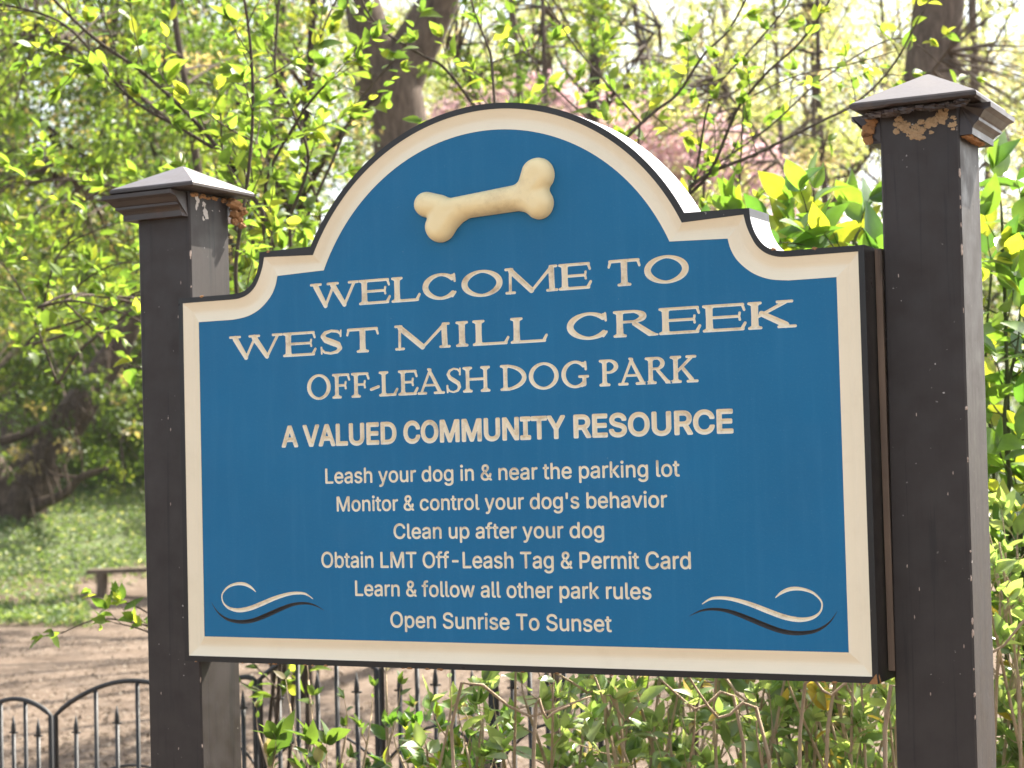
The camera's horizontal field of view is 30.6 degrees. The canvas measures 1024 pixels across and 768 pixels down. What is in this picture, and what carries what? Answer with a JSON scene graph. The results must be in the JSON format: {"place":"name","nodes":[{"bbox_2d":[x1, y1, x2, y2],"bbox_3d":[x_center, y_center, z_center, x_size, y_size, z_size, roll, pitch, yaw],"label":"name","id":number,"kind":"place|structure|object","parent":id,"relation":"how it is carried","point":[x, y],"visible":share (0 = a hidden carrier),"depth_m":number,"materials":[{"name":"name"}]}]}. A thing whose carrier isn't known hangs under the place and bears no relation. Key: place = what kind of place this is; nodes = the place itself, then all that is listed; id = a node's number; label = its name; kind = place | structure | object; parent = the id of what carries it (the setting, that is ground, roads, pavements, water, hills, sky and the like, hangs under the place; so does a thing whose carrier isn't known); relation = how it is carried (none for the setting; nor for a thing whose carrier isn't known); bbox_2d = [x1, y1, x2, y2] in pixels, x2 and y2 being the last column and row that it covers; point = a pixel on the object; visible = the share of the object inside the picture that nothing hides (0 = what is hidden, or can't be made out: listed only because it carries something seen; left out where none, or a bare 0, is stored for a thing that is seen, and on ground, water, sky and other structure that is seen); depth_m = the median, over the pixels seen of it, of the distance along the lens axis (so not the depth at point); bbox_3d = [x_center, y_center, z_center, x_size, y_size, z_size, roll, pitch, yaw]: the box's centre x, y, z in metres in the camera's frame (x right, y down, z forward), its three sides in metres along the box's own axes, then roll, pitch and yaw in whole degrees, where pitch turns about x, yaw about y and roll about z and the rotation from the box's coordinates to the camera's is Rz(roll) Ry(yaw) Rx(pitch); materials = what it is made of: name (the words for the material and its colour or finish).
{"place":"outdoors","nodes":[
{"label":"outdoors","id":0,"kind":"place"},
{"bbox_2d":[0,392,1022,767],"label":"ground","id":1,"kind":"structure","parent":0,"point":[40,666],"depth_m":14.23,"materials":[{"name":"brown soil"}]},
{"bbox_2d":[0,2,44,469],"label":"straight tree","id":2,"kind":"object","parent":1,"relation":"on","point":[4,430],"visible":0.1,"depth_m":33.66,"materials":[{"name":"green plant"}]},
{"bbox_2d":[0,275,140,453],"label":"woodland tree","id":3,"kind":"object","parent":1,"relation":"on","point":[2,417],"visible":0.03,"depth_m":33.56,"materials":[{"name":"green plant"}]},
{"bbox_2d":[0,173,141,386],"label":"spicebush","id":4,"kind":"object","parent":1,"relation":"on","point":[43,319],"visible":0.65,"depth_m":6.43,"materials":[{"name":"green plant"}]},
{"bbox_2d":[0,251,141,459],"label":"woodland tree","id":5,"kind":"object","parent":1,"relation":"on","point":[57,363],"visible":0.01,"depth_m":33.64,"materials":[{"name":"green plant"}]},
{"bbox_2d":[0,169,142,528],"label":"leaning tree","id":6,"kind":"object","parent":1,"relation":"on","point":[29,485],"visible":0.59,"depth_m":26.69,"materials":[{"name":"green plant"}]},
{"bbox_2d":[0,278,142,482],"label":"woodland tree","id":7,"kind":"object","parent":1,"relation":"on","point":[10,320],"visible":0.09,"depth_m":31.43,"materials":[{"name":"green plant"}]},
{"bbox_2d":[0,440,146,627],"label":"ground cover","id":8,"kind":"object","parent":1,"relation":"on","point":[33,607],"visible":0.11,"depth_m":25.00,"materials":[{"name":"green plant"}]},
{"bbox_2d":[3,304,144,499],"bbox_3d":[-6.278,0.135,30.662,4.052,3.502,4.717,0,-3,-23],"label":"woodland tree","id":9,"kind":"object","parent":1,"relation":"on","point":[121,388],"visible":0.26,"depth_m":30.04,"materials":[{"name":"green plant"}]},
{"bbox_2d":[26,125,136,274],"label":"woodland tree","id":10,"kind":"object","parent":1,"relation":"on","point":[72,203],"visible":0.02,"depth_m":35.27,"materials":[{"name":"green plant"}]},
{"bbox_2d":[11,0,154,250],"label":"woodland tree","id":11,"kind":"object","parent":1,"relation":"on","point":[45,116],"visible":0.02,"depth_m":39.08,"materials":[{"name":"green plant"}]},
{"bbox_2d":[33,217,140,443],"bbox_3d":[-6.671,-0.876,35.934,6.290,4.669,5.402,-3,-3,24],"label":"woodland tree","id":12,"kind":"object","parent":1,"relation":"on","point":[116,258],"visible":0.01,"depth_m":35.09,"materials":[{"name":"green plant"}]},
{"bbox_2d":[29,580,147,648],"bbox_3d":[-0.944,1.151,4.667,0.507,1.311,0.387,0,-3,-32],"label":"spicebush","id":13,"kind":"object","parent":1,"relation":"on","point":[116,596],"visible":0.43,"depth_m":4.62,"materials":[{"name":"green plant"}]},
{"bbox_2d":[36,231,142,455],"bbox_3d":[-7.592,-0.819,36.941,5.402,4.669,6.290,0,-3,-31],"label":"woodland tree","id":14,"kind":"object","parent":1,"relation":"on","point":[53,362],"visible":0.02,"depth_m":35.48,"materials":[{"name":"green plant"}]},
{"bbox_2d":[14,1,207,241],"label":"woodland tree","id":15,"kind":"object","parent":1,"relation":"on","point":[59,118],"depth_m":52.72,"materials":[{"name":"green plant"}]},
{"bbox_2d":[86,567,146,596],"bbox_3d":[-4.343,2.469,23.092,1.750,0.435,0.339,-1,-2,0],"label":"wooden bench","id":16,"kind":"object","parent":1,"relation":"on","point":[101,574],"visible":0.34,"depth_m":22.94,"materials":[{"name":"brown wood"}]},
{"bbox_2d":[0,251,249,471],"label":"woodland tree","id":17,"kind":"object","parent":1,"relation":"on","point":[106,423],"visible":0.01,"depth_m":32.32,"materials":[{"name":"green plant"}]},
{"bbox_2d":[25,216,252,463],"bbox_3d":[-5.989,-0.769,33.931,6.290,4.669,5.402,-2,-3,18],"label":"woodland tree","id":18,"kind":"object","parent":1,"relation":"on","point":[103,285],"depth_m":32.95,"materials":[{"name":"green plant"}]},
{"bbox_2d":[0,0,289,320],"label":"leafy tree","id":19,"kind":"object","parent":1,"relation":"on","point":[94,101],"visible":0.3,"depth_m":16.32,"materials":[{"name":"green plant"}]},
{"bbox_2d":[30,0,261,240],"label":"woodland tree","id":20,"kind":"object","parent":1,"relation":"on","point":[104,214],"visible":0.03,"depth_m":41.97,"materials":[{"name":"green plant"}]},
{"bbox_2d":[54,0,237,181],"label":"young tree","id":21,"kind":"object","parent":1,"relation":"on","point":[166,124],"visible":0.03,"depth_m":32.15,"materials":[{"name":"green plant"}]},
{"bbox_2d":[0,0,325,304],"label":"leafy tree","id":22,"kind":"object","parent":1,"relation":"on","point":[31,25],"visible":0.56,"depth_m":11.02,"materials":[{"name":"green plant"}]},
{"bbox_2d":[79,250,246,472],"bbox_3d":[-5.348,-0.458,33.234,5.661,4.202,4.862,-3,-3,39],"label":"woodland tree","id":23,"kind":"object","parent":1,"relation":"on","point":[117,439],"depth_m":32.40,"materials":[{"name":"green plant"}]},
{"bbox_2d":[31,54,304,239],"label":"woodland tree","id":24,"kind":"object","parent":1,"relation":"on","point":[272,83],"depth_m":50.42,"materials":[{"name":"green plant"}]},
{"bbox_2d":[0,0,349,345],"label":"leafy tree","id":25,"kind":"object","parent":1,"relation":"on","point":[147,161],"visible":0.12,"depth_m":22.40,"materials":[{"name":"green plant"}]},
{"bbox_2d":[40,0,358,249],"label":"woodland tree","id":26,"kind":"object","parent":1,"relation":"on","point":[295,140],"visible":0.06,"depth_m":39.90,"materials":[{"name":"green plant"}]},
{"bbox_2d":[155,0,272,292],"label":"young tree","id":27,"kind":"object","parent":1,"relation":"on","point":[231,241],"visible":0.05,"depth_m":29.89,"materials":[{"name":"green plant"}]},
{"bbox_2d":[0,0,441,767],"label":"spicebush","id":28,"kind":"object","parent":1,"relation":"on","point":[268,232],"visible":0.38,"depth_m":5.17,"materials":[{"name":"green plant"}]},
{"bbox_2d":[83,0,405,173],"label":"woodland tree","id":29,"kind":"object","parent":1,"relation":"on","point":[253,54],"depth_m":52.23,"materials":[{"name":"green plant"}]},
{"bbox_2d":[116,0,389,249],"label":"woodland tree","id":30,"kind":"object","parent":1,"relation":"on","point":[342,168],"visible":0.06,"depth_m":43.27,"materials":[{"name":"green plant"}]},
{"bbox_2d":[192,0,325,218],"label":"young tree","id":31,"kind":"object","parent":1,"relation":"on","point":[282,71],"visible":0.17,"depth_m":18.73,"materials":[{"name":"green plant"}]},
{"bbox_2d":[148,0,384,698],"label":"leafy tree","id":32,"kind":"object","parent":1,"relation":"on","point":[286,195],"visible":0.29,"depth_m":13.04,"materials":[{"name":"green plant"}]},
{"bbox_2d":[0,664,603,767],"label":"garden fence","id":33,"kind":"object","parent":1,"relation":"on","point":[258,754],"visible":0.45,"depth_m":5.36,"materials":[{"name":"black metal"}]},
{"bbox_2d":[257,710,350,767],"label":"honeysuckle bush","id":34,"kind":"object","parent":1,"relation":"on","point":[278,738],"visible":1,"depth_m":3.63,"materials":[{"name":"green plant"}]},
{"bbox_2d":[252,665,432,767],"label":"honeysuckle bush","id":35,"kind":"object","parent":1,"relation":"on","point":[350,752],"visible":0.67,"depth_m":4.06,"materials":[{"name":"green plant"}]},
{"bbox_2d":[192,0,538,249],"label":"woodland tree","id":36,"kind":"object","parent":1,"relation":"on","point":[343,21],"visible":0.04,"depth_m":40.70,"materials":[{"name":"green plant"}]},
{"bbox_2d":[287,0,496,230],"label":"woodland tree","id":37,"kind":"object","parent":1,"relation":"on","point":[355,69],"visible":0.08,"depth_m":40.52,"materials":[{"name":"green plant"}]},
{"bbox_2d":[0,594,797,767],"bbox_3d":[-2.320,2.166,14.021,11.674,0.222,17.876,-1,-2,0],"label":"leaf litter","id":38,"kind":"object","parent":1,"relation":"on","point":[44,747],"visible":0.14,"depth_m":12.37,"materials":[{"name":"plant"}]},
{"bbox_2d":[345,0,458,154],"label":"forked tree","id":39,"kind":"object","parent":1,"relation":"on","point":[406,98],"visible":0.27,"depth_m":24.73,"materials":[{"name":"brown plant"}]},
{"bbox_2d":[296,4,512,115],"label":"woodland tree","id":40,"kind":"object","parent":1,"relation":"on","point":[434,92],"depth_m":48.01,"materials":[{"name":"green plant"}]},
{"bbox_2d":[288,0,587,208],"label":"woodland tree","id":41,"kind":"object","parent":1,"relation":"on","point":[456,31],"visible":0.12,"depth_m":33.75,"materials":[{"name":"green plant"}]},
{"bbox_2d":[411,753,464,767],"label":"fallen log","id":42,"kind":"object","parent":1,"relation":"on","point":[459,763],"visible":0.04,"depth_m":7.69,"materials":[{"name":"brown plant"}]},
{"bbox_2d":[367,688,524,767],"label":"honeysuckle bush","id":43,"kind":"object","parent":1,"relation":"on","point":[418,758],"visible":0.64,"depth_m":3.81,"materials":[{"name":"green plant"}]},
{"bbox_2d":[465,736,501,767],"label":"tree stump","id":44,"kind":"object","parent":1,"relation":"on","point":[487,765],"visible":0.06,"depth_m":6.51,"materials":[{"name":"brown plant"}]},
{"bbox_2d":[426,22,557,100],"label":"woodland tree","id":45,"kind":"object","parent":1,"relation":"on","point":[483,55],"visible":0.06,"depth_m":41.02,"materials":[{"name":"green plant"}]},
{"bbox_2d":[362,0,665,154],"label":"woodland tree","id":46,"kind":"object","parent":1,"relation":"on","point":[532,28],"visible":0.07,"depth_m":35.34,"materials":[{"name":"green plant"}]},
{"bbox_2d":[476,0,552,99],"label":"young tree","id":47,"kind":"object","parent":1,"relation":"on","point":[515,36],"visible":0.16,"depth_m":29.96,"materials":[{"name":"brown plant"}]},
{"bbox_2d":[396,671,647,767],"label":"honeysuckle bush","id":48,"kind":"object","parent":1,"relation":"on","point":[498,742],"visible":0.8,"depth_m":3.65,"materials":[{"name":"green plant"}]},
{"bbox_2d":[473,22,579,92],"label":"woodland tree","id":49,"kind":"object","parent":1,"relation":"on","point":[513,56],"depth_m":54.93,"materials":[{"name":"green plant"}]},
{"bbox_2d":[488,3,585,104],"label":"young tree","id":50,"kind":"object","parent":1,"relation":"on","point":[548,63],"visible":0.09,"depth_m":33.95,"materials":[{"name":"brown plant"}]},
{"bbox_2d":[326,0,765,767],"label":"spicebush","id":51,"kind":"object","parent":1,"relation":"on","point":[504,30],"visible":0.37,"depth_m":5.34,"materials":[{"name":"green plant"}]},
{"bbox_2d":[417,0,688,700],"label":"leafy tree","id":52,"kind":"object","parent":1,"relation":"on","point":[481,68],"visible":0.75,"depth_m":12.21,"materials":[{"name":"green plant"}]},
{"bbox_2d":[101,74,1014,767],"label":"park sign","id":53,"kind":"object","parent":1,"relation":"on","point":[509,386],"visible":1,"depth_m":2.88,"materials":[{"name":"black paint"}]},
{"bbox_2d":[447,0,698,150],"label":"woodland tree","id":54,"kind":"object","parent":1,"relation":"on","point":[566,64],"visible":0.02,"depth_m":39.27,"materials":[{"name":"green plant"}]},
{"bbox_2d":[528,0,665,120],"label":"young tree","id":55,"kind":"object","parent":1,"relation":"on","point":[595,59],"visible":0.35,"depth_m":27.93,"materials":[{"name":"brown plant"}]},
{"bbox_2d":[453,0,773,138],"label":"woodland tree","id":56,"kind":"object","parent":1,"relation":"on","point":[665,59],"visible":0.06,"depth_m":34.27,"materials":[{"name":"green plant"}]},
{"bbox_2d":[558,0,693,147],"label":"young tree","id":57,"kind":"object","parent":1,"relation":"on","point":[638,33],"visible":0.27,"depth_m":32.96,"materials":[{"name":"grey plant"}]},
{"bbox_2d":[554,49,700,109],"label":"woodland tree","id":58,"kind":"object","parent":1,"relation":"on","point":[637,79],"depth_m":49.21,"materials":[{"name":"green plant"}]},
{"bbox_2d":[425,61,835,216],"bbox_3d":[1.604,-1.687,29.711,7.034,7.490,3.200,-3,-3,27],"label":"blossom tree","id":59,"kind":"object","parent":1,"relation":"on","point":[681,156],"visible":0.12,"depth_m":28.95,"materials":[{"name":"pink plant"}]},
{"bbox_2d":[552,0,795,176],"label":"woodland tree","id":60,"kind":"object","parent":1,"relation":"on","point":[648,34],"visible":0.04,"depth_m":41.41,"materials":[{"name":"green plant"}]},
{"bbox_2d":[542,674,825,767],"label":"honeysuckle bush","id":61,"kind":"object","parent":1,"relation":"on","point":[722,701],"visible":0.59,"depth_m":3.70,"materials":[{"name":"green plant"}]},
{"bbox_2d":[605,35,802,182],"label":"woodland tree","id":62,"kind":"object","parent":1,"relation":"on","point":[699,72],"visible":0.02,"depth_m":54.42,"materials":[{"name":"green plant"}]},
{"bbox_2d":[640,0,769,209],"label":"young tree","id":63,"kind":"object","parent":1,"relation":"on","point":[723,10],"visible":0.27,"depth_m":35.95,"materials":[{"name":"green plant"}]},
{"bbox_2d":[563,675,893,767],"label":"honeysuckle bush","id":64,"kind":"object","parent":1,"relation":"on","point":[676,739],"visible":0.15,"depth_m":4.57,"materials":[{"name":"green plant"}]},
{"bbox_2d":[614,0,866,210],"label":"woodland tree","id":65,"kind":"object","parent":1,"relation":"on","point":[719,49],"visible":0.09,"depth_m":39.87,"materials":[{"name":"green plant"}]},
{"bbox_2d":[650,38,875,199],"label":"woodland tree","id":66,"kind":"object","parent":1,"relation":"on","point":[784,95],"visible":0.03,"depth_m":46.11,"materials":[{"name":"green plant"}]},
{"bbox_2d":[637,0,904,204],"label":"woodland tree","id":67,"kind":"object","parent":1,"relation":"on","point":[780,135],"visible":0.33,"depth_m":33.39,"materials":[{"name":"green plant"}]},
{"bbox_2d":[700,150,882,767],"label":"broadleaf shrub","id":68,"kind":"object","parent":1,"relation":"on","point":[864,226],"visible":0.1,"depth_m":4.24,"materials":[{"name":"green plant"}]},
{"bbox_2d":[672,0,911,225],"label":"woodland tree","id":69,"kind":"object","parent":1,"relation":"on","point":[805,88],"visible":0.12,"depth_m":39.14,"materials":[{"name":"green plant"}]},
{"bbox_2d":[712,677,896,767],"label":"honeysuckle bush","id":70,"kind":"object","parent":1,"relation":"on","point":[843,744],"visible":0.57,"depth_m":3.53,"materials":[{"name":"green plant"}]},
{"bbox_2d":[620,0,1023,223],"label":"leafy tree","id":71,"kind":"object","parent":1,"relation":"on","point":[863,156],"visible":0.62,"depth_m":14.06,"materials":[{"name":"green plant"}]},
{"bbox_2d":[755,0,901,196],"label":"young tree","id":72,"kind":"object","parent":1,"relation":"on","point":[814,102],"visible":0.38,"depth_m":33.96,"materials":[{"name":"green plant"}]},
{"bbox_2d":[680,0,987,760],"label":"spicebush","id":73,"kind":"object","parent":1,"relation":"on","point":[784,112],"visible":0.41,"depth_m":5.13,"materials":[{"name":"green plant"}]},
{"bbox_2d":[710,0,958,221],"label":"woodland tree","id":74,"kind":"object","parent":1,"relation":"on","point":[838,30],"visible":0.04,"depth_m":50.30,"materials":[{"name":"green plant"}]},
{"bbox_2d":[741,0,1023,291],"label":"woodland tree","id":75,"kind":"object","parent":1,"relation":"on","point":[881,5],"visible":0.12,"depth_m":38.36,"materials":[{"name":"green plant"}]},
{"bbox_2d":[754,0,1022,295],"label":"woodland tree","id":76,"kind":"object","parent":1,"relation":"on","point":[897,64],"visible":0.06,"depth_m":43.43,"materials":[{"name":"green plant"}]},
{"bbox_2d":[794,180,1021,422],"bbox_3d":[7.616,-1.266,36.040,6.373,5.027,6.907,-1,-2,-10],"label":"woodland tree","id":77,"kind":"object","parent":1,"relation":"on","point":[995,288],"visible":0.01,"depth_m":35.52,"materials":[{"name":"green plant"}]},
{"bbox_2d":[820,0,1023,286],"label":"woodland tree","id":78,"kind":"object","parent":1,"relation":"on","point":[1020,99],"visible":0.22,"depth_m":36.47,"materials":[{"name":"green plant"}]},
{"bbox_2d":[834,0,1023,404],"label":"woodland tree","id":79,"kind":"object","parent":1,"relation":"on","point":[983,31],"visible":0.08,"depth_m":45.15,"materials":[{"name":"green plant"}]},
{"bbox_2d":[903,0,964,81],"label":"straight tree","id":80,"kind":"object","parent":1,"relation":"on","point":[948,14],"visible":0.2,"depth_m":21.73,"materials":[{"name":"brown plant"}]},
{"bbox_2d":[879,216,1020,429],"bbox_3d":[8.126,-1.012,33.147,6.290,4.669,5.402,0,-3,-38],"label":"woodland tree","id":81,"kind":"object","parent":1,"relation":"on","point":[1000,298],"visible":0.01,"depth_m":32.62,"materials":[{"name":"green plant"}]},
{"bbox_2d":[876,24,1023,292],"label":"woodland tree","id":82,"kind":"object","parent":1,"relation":"on","point":[985,149],"visible":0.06,"depth_m":40.97,"materials":[{"name":"green plant"}]},
{"bbox_2d":[959,0,1023,90],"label":"young tree","id":83,"kind":"object","parent":1,"relation":"on","point":[973,35],"visible":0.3,"depth_m":25.97,"materials":[{"name":"green plant"}]},
{"bbox_2d":[981,190,1020,405],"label":"woodland tree","id":84,"kind":"object","parent":1,"relation":"on","point":[993,277],"visible":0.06,"depth_m":34.37,"materials":[{"name":"green plant"}]},
{"bbox_2d":[979,131,1023,729],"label":"broadleaf shrub","id":85,"kind":"object","parent":1,"relation":"on","point":[1004,260],"visible":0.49,"depth_m":4.20,"materials":[{"name":"green plant"}]},
{"bbox_2d":[982,38,1023,237],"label":"woodland tree","id":86,"kind":"object","parent":1,"relation":"on","point":[1011,112],"visible":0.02,"depth_m":47.62,"materials":[{"name":"green plant"}]},
{"bbox_2d":[988,487,1023,767],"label":"honeysuckle bush","id":87,"kind":"object","parent":1,"relation":"on","point":[1007,628],"visible":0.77,"depth_m":3.64,"materials":[{"name":"green plant"}]},
{"bbox_2d":[11,0,1023,391],"label":"sky","id":88,"kind":"structure","parent":0,"point":[890,3],"materials":[{"name":"white"}]}
]}

